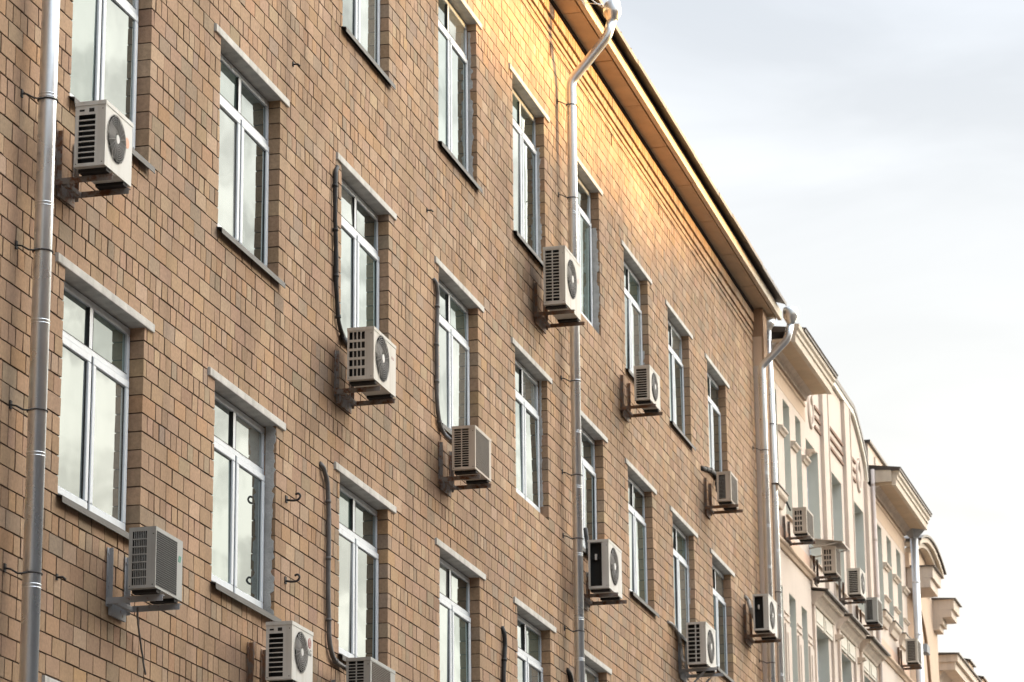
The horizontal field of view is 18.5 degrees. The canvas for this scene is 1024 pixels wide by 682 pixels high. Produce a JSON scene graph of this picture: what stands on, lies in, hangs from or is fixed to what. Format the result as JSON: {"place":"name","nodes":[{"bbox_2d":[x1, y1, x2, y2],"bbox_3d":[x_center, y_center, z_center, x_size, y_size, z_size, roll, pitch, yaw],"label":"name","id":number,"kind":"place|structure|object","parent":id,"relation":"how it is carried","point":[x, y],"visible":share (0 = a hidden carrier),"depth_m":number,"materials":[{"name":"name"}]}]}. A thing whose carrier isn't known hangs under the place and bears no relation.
{"place":"outdoors","nodes":[
{"label":"outdoors","id":0,"kind":"place"},
{"bbox_2d":[602,0,1023,681],"label":"sky","id":1,"kind":"structure","parent":0,"point":[869,154],"materials":[{"name":"white"}]},
{"bbox_3d":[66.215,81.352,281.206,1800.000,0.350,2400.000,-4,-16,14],"label":"ground","id":2,"kind":"structure","parent":0,"visible":0},
{"bbox_2d":[0,0,786,681],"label":"brick building","id":3,"kind":"structure","parent":2,"relation":"on","point":[192,404],"depth_m":31.19,"materials":[{"name":"brown brick"}]},
{"bbox_2d":[3,0,59,681],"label":"drainpipe","id":4,"kind":"object","parent":3,"relation":"attached to","point":[31,573],"visible":1,"depth_m":22.26,"materials":[{"name":"metal"}]},
{"bbox_2d":[42,675,58,681],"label":"window","id":5,"kind":"structure","parent":3,"relation":"in","point":[44,678],"depth_m":22.35,"materials":[{"name":"concrete"}]},
{"bbox_2d":[55,574,65,579],"bbox_3d":[-3.256,1.707,22.703,0.078,0.052,0.029,-3,-16,9],"label":"wall pin","id":6,"kind":"object","parent":3,"relation":"attached to","point":[63,577],"depth_m":22.69,"materials":[{"name":"black metal"}]},
{"bbox_2d":[54,99,132,207],"bbox_3d":[-3.127,-1.378,23.379,0.459,0.654,0.548,-4,-16,14],"label":"air conditioner","id":7,"kind":"object","parent":3,"relation":"attached to","point":[102,155],"visible":1,"depth_m":23.22,"materials":[{"name":"plastic"}]},
{"bbox_2d":[54,252,154,539],"bbox_3d":[-3.162,0.507,23.876,0.222,1.860,2.000,-4,-16,14],"label":"window","id":8,"kind":"structure","parent":3,"relation":"in","point":[92,475],"depth_m":23.97,"materials":[{"name":"glass"}]},
{"bbox_2d":[68,0,154,173],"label":"window","id":9,"kind":"structure","parent":3,"relation":"in","point":[104,38],"depth_m":24.84,"materials":[{"name":"glass"}]},
{"bbox_2d":[136,606,146,674],"bbox_3d":[-2.837,2.287,23.945,0.046,0.413,0.644,0,-16,0],"label":"drain hose","id":10,"kind":"object","parent":3,"relation":"attached to","point":[137,617],"visible":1,"depth_m":24.09,"materials":[{"name":"grey plastic"}]},
{"bbox_2d":[106,526,182,621],"bbox_3d":[-2.796,1.771,23.735,0.453,0.615,0.576,-4,-16,14],"label":"air conditioner","id":11,"kind":"object","parent":3,"relation":"attached to","point":[153,569],"visible":1,"depth_m":23.58,"materials":[{"name":"grey paint"}]},
{"bbox_2d":[207,367,285,620],"bbox_3d":[-2.339,1.377,26.962,0.222,1.860,2.000,-4,-16,14],"label":"window","id":12,"kind":"structure","parent":3,"relation":"in","point":[242,547],"depth_m":27.18,"materials":[{"name":"glass"}]},
{"bbox_2d":[214,23,289,288],"bbox_3d":[-2.366,-1.581,27.803,0.222,1.860,2.000,-4,-16,14],"label":"window","id":13,"kind":"structure","parent":3,"relation":"in","point":[245,93],"depth_m":27.94,"materials":[{"name":"glass"}]},
{"bbox_2d":[253,641,255,674],"bbox_3d":[-2.202,2.795,26.704,0.031,0.516,0.109,-3,-16,7],"label":"bracket","id":14,"kind":"object","parent":3,"relation":"attached to","point":[254,642],"visible":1,"depth_m":26.74,"materials":[{"name":"metal"}]},
{"bbox_2d":[247,620,313,681],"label":"air conditioner","id":15,"kind":"object","parent":3,"relation":"attached to","point":[287,655],"visible":1,"depth_m":26.52,"materials":[{"name":"plastic"}]},
{"bbox_2d":[284,573,300,583],"bbox_3d":[-1.941,2.102,27.809,0.146,0.086,0.048,-4,-16,14],"label":"wall hook","id":16,"kind":"object","parent":3,"relation":"attached to","point":[289,581],"depth_m":27.80,"materials":[{"name":"black metal"}]},
{"bbox_2d":[285,492,300,502],"bbox_3d":[-1.948,1.394,28.008,0.146,0.086,0.048,-4,-16,14],"label":"wall hook","id":17,"kind":"object","parent":3,"relation":"attached to","point":[291,500],"depth_m":28.00,"materials":[{"name":"black metal"}]},
{"bbox_2d":[319,461,345,670],"bbox_3d":[-1.602,2.118,29.106,0.191,1.922,0.727,-5,-17,16],"label":"refrigerant line","id":18,"kind":"object","parent":3,"relation":"attached to","point":[336,661],"visible":0.87,"depth_m":29.00,"materials":[{"name":"grey plastic"}]},
{"bbox_2d":[332,165,346,346],"bbox_3d":[-1.647,-0.797,30.077,0.219,1.888,0.273,5,-17,-18],"label":"refrigerant line","id":19,"kind":"object","parent":3,"relation":"attached to","point":[336,258],"visible":0.98,"depth_m":29.97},
{"bbox_2d":[330,657,395,681],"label":"air conditioner","id":20,"kind":"object","parent":3,"relation":"attached to","point":[364,669],"visible":1,"depth_m":28.68,"materials":[{"name":"metal"}]},
{"bbox_2d":[334,326,395,413],"bbox_3d":[-1.412,0.288,29.854,0.459,0.659,0.738,-4,-16,14],"label":"air conditioner","id":21,"kind":"object","parent":3,"relation":"attached to","point":[371,363],"visible":1,"depth_m":29.64,"materials":[{"name":"plastic"}]},
{"bbox_2d":[333,461,396,661],"bbox_3d":[-1.471,2.294,30.216,0.222,1.860,2.000,-4,-16,14],"label":"window","id":22,"kind":"structure","parent":3,"relation":"in","point":[358,576],"depth_m":30.37,"materials":[{"name":"glass"}]},
{"bbox_2d":[336,152,396,337],"bbox_3d":[-1.498,-0.664,31.057,0.222,1.860,2.000,-4,-16,14],"label":"window","id":23,"kind":"structure","parent":3,"relation":"in","point":[361,205],"depth_m":31.21,"materials":[{"name":"glass"}]},
{"bbox_2d":[341,0,395,89],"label":"window","id":24,"kind":"structure","parent":3,"relation":"in","point":[361,18],"depth_m":32.04,"materials":[{"name":"glass"}]},
{"bbox_2d":[432,278,451,443],"bbox_3d":[-0.767,0.228,33.376,0.322,1.803,0.200,12,-20,-37],"label":"refrigerant line","id":25,"kind":"object","parent":3,"relation":"attached to","point":[436,355],"visible":1,"depth_m":33.27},
{"bbox_2d":[434,256,483,434],"bbox_3d":[-0.630,0.253,34.310,0.222,1.860,2.000,-4,-16,14],"label":"window","id":26,"kind":"structure","parent":3,"relation":"in","point":[455,299],"depth_m":34.49,"materials":[{"name":"glass"}]},
{"bbox_2d":[434,537,485,681],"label":"window","id":27,"kind":"structure","parent":3,"relation":"in","point":[455,620],"depth_m":33.70,"materials":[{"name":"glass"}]},
{"bbox_2d":[438,0,482,193],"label":"window","id":28,"kind":"structure","parent":3,"relation":"in","point":[455,110],"depth_m":35.53,"materials":[{"name":"glass"}]},
{"bbox_2d":[438,425,491,496],"bbox_3d":[-0.513,1.280,33.223,0.453,0.619,0.668,-4,-16,14],"label":"air conditioner","id":29,"kind":"object","parent":3,"relation":"attached to","point":[470,458],"visible":1,"depth_m":33.02,"materials":[{"name":"metal"}]},
{"bbox_2d":[500,626,506,681],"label":"refrigerant line","id":30,"kind":"object","parent":3,"relation":"attached to","point":[504,654],"visible":1,"depth_m":35.10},
{"bbox_2d":[508,63,549,266],"bbox_3d":[0.160,-2.042,38.276,0.222,2.120,2.000,-4,-16,14],"label":"window","id":31,"kind":"structure","parent":3,"relation":"in","point":[526,160],"depth_m":38.53,"materials":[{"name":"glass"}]},
{"bbox_2d":[511,337,551,511],"bbox_3d":[0.167,1.072,37.369,0.191,1.785,1.950,-4,-16,14],"label":"window","id":32,"kind":"structure","parent":3,"relation":"in","point":[529,486],"depth_m":37.62,"materials":[{"name":"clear glass"}]},
{"bbox_2d":[512,596,556,681],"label":"window","id":33,"kind":"structure","parent":3,"relation":"in","point":[529,624],"depth_m":36.82,"materials":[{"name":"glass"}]},
{"bbox_2d":[533,245,584,333],"bbox_3d":[0.553,-0.610,38.083,0.503,0.874,0.808,-4,-16,14],"label":"air conditioner","id":34,"kind":"object","parent":3,"relation":"attached to","point":[561,284],"visible":1,"depth_m":37.83,"materials":[{"name":"plastic"}]},
{"bbox_2d":[566,668,573,681],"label":"refrigerant line","id":35,"kind":"object","parent":3,"relation":"attached to","point":[569,674],"visible":1,"depth_m":38.16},
{"bbox_2d":[583,528,588,556],"bbox_3d":[0.963,2.580,39.499,0.071,0.551,0.422,2,-16,-9],"label":"refrigerant line","id":36,"kind":"object","parent":3,"relation":"attached to","point":[586,535],"visible":0.66,"depth_m":39.65,"materials":[{"name":"grey plastic"}]},
{"bbox_2d":[557,0,620,681],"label":"drainpipe","id":37,"kind":"object","parent":3,"relation":"attached to","point":[612,11],"visible":0.94,"depth_m":39.09,"materials":[{"name":"metal"}]},
{"bbox_2d":[577,156,602,333],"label":"window","id":38,"kind":"structure","parent":3,"relation":"in","point":[586,184],"depth_m":41.62,"materials":[{"name":"clear glass"}]},
{"bbox_2d":[573,644,611,681],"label":"window","id":39,"kind":"structure","parent":3,"relation":"in","point":[595,667],"depth_m":39.90,"materials":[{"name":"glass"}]},
{"bbox_2d":[581,411,607,553],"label":"window","id":40,"kind":"structure","parent":3,"relation":"in","point":[590,432],"depth_m":40.67,"materials":[{"name":"glass"}]},
{"bbox_2d":[584,539,626,611],"bbox_3d":[1.109,2.929,39.195,0.513,0.764,0.758,-4,-16,14],"label":"air conditioner","id":41,"kind":"object","parent":3,"relation":"attached to","point":[604,578],"visible":0.99,"depth_m":38.95,"materials":[{"name":"plastic"}]},
{"bbox_2d":[620,239,651,378],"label":"window","id":42,"kind":"structure","parent":3,"relation":"in","point":[634,273],"depth_m":44.22,"materials":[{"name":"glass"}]},
{"bbox_2d":[620,365,662,422],"bbox_3d":[1.741,0.725,42.550,0.483,0.629,0.688,-4,-16,14],"label":"air conditioner","id":43,"kind":"object","parent":3,"relation":"attached to","point":[647,388],"visible":1,"depth_m":42.35,"materials":[{"name":"plastic"}]},
{"bbox_2d":[625,458,659,617],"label":"window","id":44,"kind":"structure","parent":3,"relation":"in","point":[638,484],"depth_m":43.37,"materials":[{"name":"glass"}]},
{"bbox_2d":[667,620,686,663],"bbox_3d":[2.369,4.296,44.681,0.177,0.534,0.777,-5,-17,16],"label":"refrigerant line","id":45,"kind":"object","parent":3,"relation":"attached to","point":[679,642],"visible":1,"depth_m":44.85,"materials":[{"name":"grey plastic"}]},
{"bbox_2d":[665,299,695,450],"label":"window","id":46,"kind":"structure","parent":3,"relation":"in","point":[676,327],"depth_m":47.05,"materials":[{"name":"glass"}]},
{"bbox_2d":[669,505,697,641],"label":"window","id":47,"kind":"structure","parent":3,"relation":"in","point":[681,529],"depth_m":46.21,"materials":[{"name":"glass"}]},
{"bbox_2d":[678,621,723,681],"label":"air conditioner","id":48,"kind":"object","parent":3,"relation":"attached to","point":[700,651],"visible":1,"depth_m":44.84,"materials":[{"name":"plastic"}]},
{"bbox_2d":[701,466,716,491],"bbox_3d":[3.108,2.154,48.308,0.272,0.502,1.152,-4,-16,14],"label":"refrigerant line","id":49,"kind":"object","parent":3,"relation":"attached to","point":[709,470],"visible":0.65,"depth_m":48.42,"materials":[{"name":"grey plastic"}]},
{"bbox_2d":[704,353,729,471],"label":"window","id":50,"kind":"structure","parent":3,"relation":"in","point":[715,379],"depth_m":49.89,"materials":[{"name":"glass"}]},
{"bbox_2d":[710,548,734,681],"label":"window","id":51,"kind":"structure","parent":3,"relation":"in","point":[720,568],"depth_m":49.05,"materials":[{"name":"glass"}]},
{"bbox_2d":[704,471,742,518],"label":"air conditioner","id":52,"kind":"object","parent":3,"relation":"attached to","point":[727,491],"visible":1,"depth_m":47.80,"materials":[{"name":"metal"}]},
{"bbox_2d":[744,594,752,618],"bbox_3d":[3.849,4.296,50.678,0.220,0.418,0.166,-9,-18,27],"label":"refrigerant line","id":53,"kind":"object","parent":3,"relation":"attached to","point":[750,607],"visible":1,"depth_m":50.68,"materials":[{"name":"grey plastic"}]},
{"bbox_2d":[743,594,780,647],"bbox_3d":[4.012,4.511,50.574,0.503,0.734,0.808,-4,-16,14],"label":"air conditioner","id":54,"kind":"object","parent":3,"relation":"attached to","point":[765,616],"visible":1,"depth_m":50.32,"materials":[{"name":"plastic"}]},
{"bbox_2d":[752,306,797,681],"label":"drainpipe","id":55,"kind":"object","parent":3,"relation":"attached to","point":[790,315],"visible":0.94,"depth_m":52.56,"materials":[{"name":"metal"}]},
{"bbox_3d":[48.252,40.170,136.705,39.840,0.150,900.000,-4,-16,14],"label":"pavement","id":56,"kind":"structure","parent":0,"visible":0},
{"bbox_2d":[752,308,931,681],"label":"pink building","id":57,"kind":"structure","parent":56,"relation":"on","point":[829,457],"depth_m":58.52,"materials":[{"name":"paint"}]},
{"bbox_2d":[766,317,783,681],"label":"drainpipe","id":58,"kind":"object","parent":57,"relation":"attached to","point":[770,325],"visible":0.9,"depth_m":52.94,"materials":[{"name":"metal"}]},
{"bbox_2d":[774,388,778,481],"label":"window","id":59,"kind":"structure","parent":57,"relation":"in","point":[774,388],"depth_m":54.22,"materials":[{"name":"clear glass"}]},
{"bbox_2d":[781,585,784,681],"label":"window","id":60,"kind":"structure","parent":57,"relation":"in","point":[781,585],"depth_m":53.27,"materials":[{"name":"clear glass"}]},
{"bbox_2d":[782,398,792,522],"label":"window","id":61,"kind":"structure","parent":57,"relation":"in","point":[787,457],"depth_m":55.28,"materials":[{"name":"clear glass"}]},
{"bbox_2d":[789,594,797,681],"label":"window","id":62,"kind":"structure","parent":57,"relation":"in","point":[792,605],"depth_m":54.42,"materials":[{"name":"clear glass"}]},
{"bbox_2d":[783,507,814,545],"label":"air conditioner","id":63,"kind":"object","parent":57,"relation":"attached to","point":[803,527],"visible":1,"depth_m":53.79,"materials":[{"name":"metal"}]},
{"bbox_2d":[795,416,802,506],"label":"window","id":64,"kind":"structure","parent":57,"relation":"in","point":[797,423],"depth_m":56.34,"materials":[{"name":"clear glass"}]},
{"bbox_2d":[801,606,808,681],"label":"window","id":65,"kind":"structure","parent":57,"relation":"in","point":[804,613],"depth_m":55.47,"materials":[{"name":"clear glass"}]},
{"bbox_2d":[806,439,821,569],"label":"window","id":66,"kind":"structure","parent":57,"relation":"in","point":[812,470],"depth_m":58.29,"materials":[{"name":"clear glass"}]},
{"bbox_2d":[817,628,829,681],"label":"window","id":67,"kind":"structure","parent":57,"relation":"in","point":[822,641],"depth_m":57.89,"materials":[{"name":"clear glass"}]},
{"bbox_2d":[812,546,841,586],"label":"air conditioner","id":68,"kind":"object","parent":57,"relation":"attached to","point":[831,563],"visible":1,"depth_m":56.45,"materials":[{"name":"metal"}]},
{"bbox_2d":[809,538,849,557],"bbox_3d":[5.711,3.716,56.743,0.666,0.212,0.811,-4,-16,14],"label":"tin awning","id":69,"kind":"object","parent":57,"relation":"attached to","point":[819,543],"visible":0.85,"depth_m":56.65,"materials":[{"name":"metal"}]},
{"bbox_2d":[831,472,848,596],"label":"window","id":70,"kind":"structure","parent":57,"relation":"in","point":[836,485],"depth_m":60.74,"materials":[{"name":"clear glass"}]},
{"bbox_2d":[842,653,851,681],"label":"window","id":71,"kind":"structure","parent":57,"relation":"in","point":[846,663],"depth_m":60.30,"materials":[{"name":"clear glass"}]},
{"bbox_2d":[838,568,865,605],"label":"air conditioner","id":72,"kind":"object","parent":57,"relation":"attached to","point":[856,585],"visible":0.98,"depth_m":59.04,"materials":[{"name":"plastic"}]},
{"bbox_2d":[854,502,865,617],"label":"window","id":73,"kind":"structure","parent":57,"relation":"in","point":[859,526],"depth_m":63.19,"materials":[{"name":"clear glass"}]},
{"bbox_2d":[856,597,882,630],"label":"air conditioner","id":74,"kind":"object","parent":57,"relation":"attached to","point":[873,614],"visible":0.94,"depth_m":60.83,"materials":[{"name":"metal"}]},
{"bbox_2d":[871,469,882,681],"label":"drainpipe","id":75,"kind":"object","parent":57,"relation":"attached to","point":[875,539],"visible":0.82,"depth_m":63.84,"materials":[{"name":"white metal"}]},
{"bbox_2d":[877,524,883,608],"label":"window","id":76,"kind":"structure","parent":57,"relation":"in","point":[878,528],"depth_m":64.99,"materials":[{"name":"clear glass"}]},
{"bbox_2d":[886,536,893,619],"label":"window","id":77,"kind":"structure","parent":57,"relation":"in","point":[890,587],"depth_m":66.17,"materials":[{"name":"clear glass"}]},
{"bbox_2d":[896,549,902,631],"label":"window","id":78,"kind":"structure","parent":57,"relation":"in","point":[897,553],"depth_m":67.40,"materials":[{"name":"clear glass"}]},
{"bbox_2d":[897,638,921,669],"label":"air conditioner","id":79,"kind":"object","parent":57,"relation":"attached to","point":[913,655],"visible":1,"depth_m":65.83,"materials":[{"name":"metal"}]},
{"bbox_2d":[907,528,924,681],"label":"drainpipe","id":80,"kind":"object","parent":57,"relation":"attached to","point":[913,534],"visible":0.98,"depth_m":68.06,"materials":[{"name":"grey metal"}]},
{"bbox_2d":[904,535,961,681],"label":"tan building","id":81,"kind":"structure","parent":56,"relation":"on","point":[939,614],"depth_m":71.29,"materials":[{"name":"paint"}]},
{"bbox_2d":[921,610,931,681],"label":"wall cable","id":82,"kind":"object","parent":81,"relation":"attached to","point":[928,657],"depth_m":71.01,"materials":[{"name":"brown paint"}]},
{"bbox_2d":[923,643,929,655],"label":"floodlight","id":83,"kind":"object","parent":81,"relation":"attached to","point":[926,649],"visible":0.48,"depth_m":68.24,"materials":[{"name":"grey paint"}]},
{"bbox_2d":[938,652,987,681],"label":"house","id":84,"kind":"structure","parent":56,"relation":"on","point":[955,667],"depth_m":74.97,"materials":[{"name":"beige paint"}]}
]}

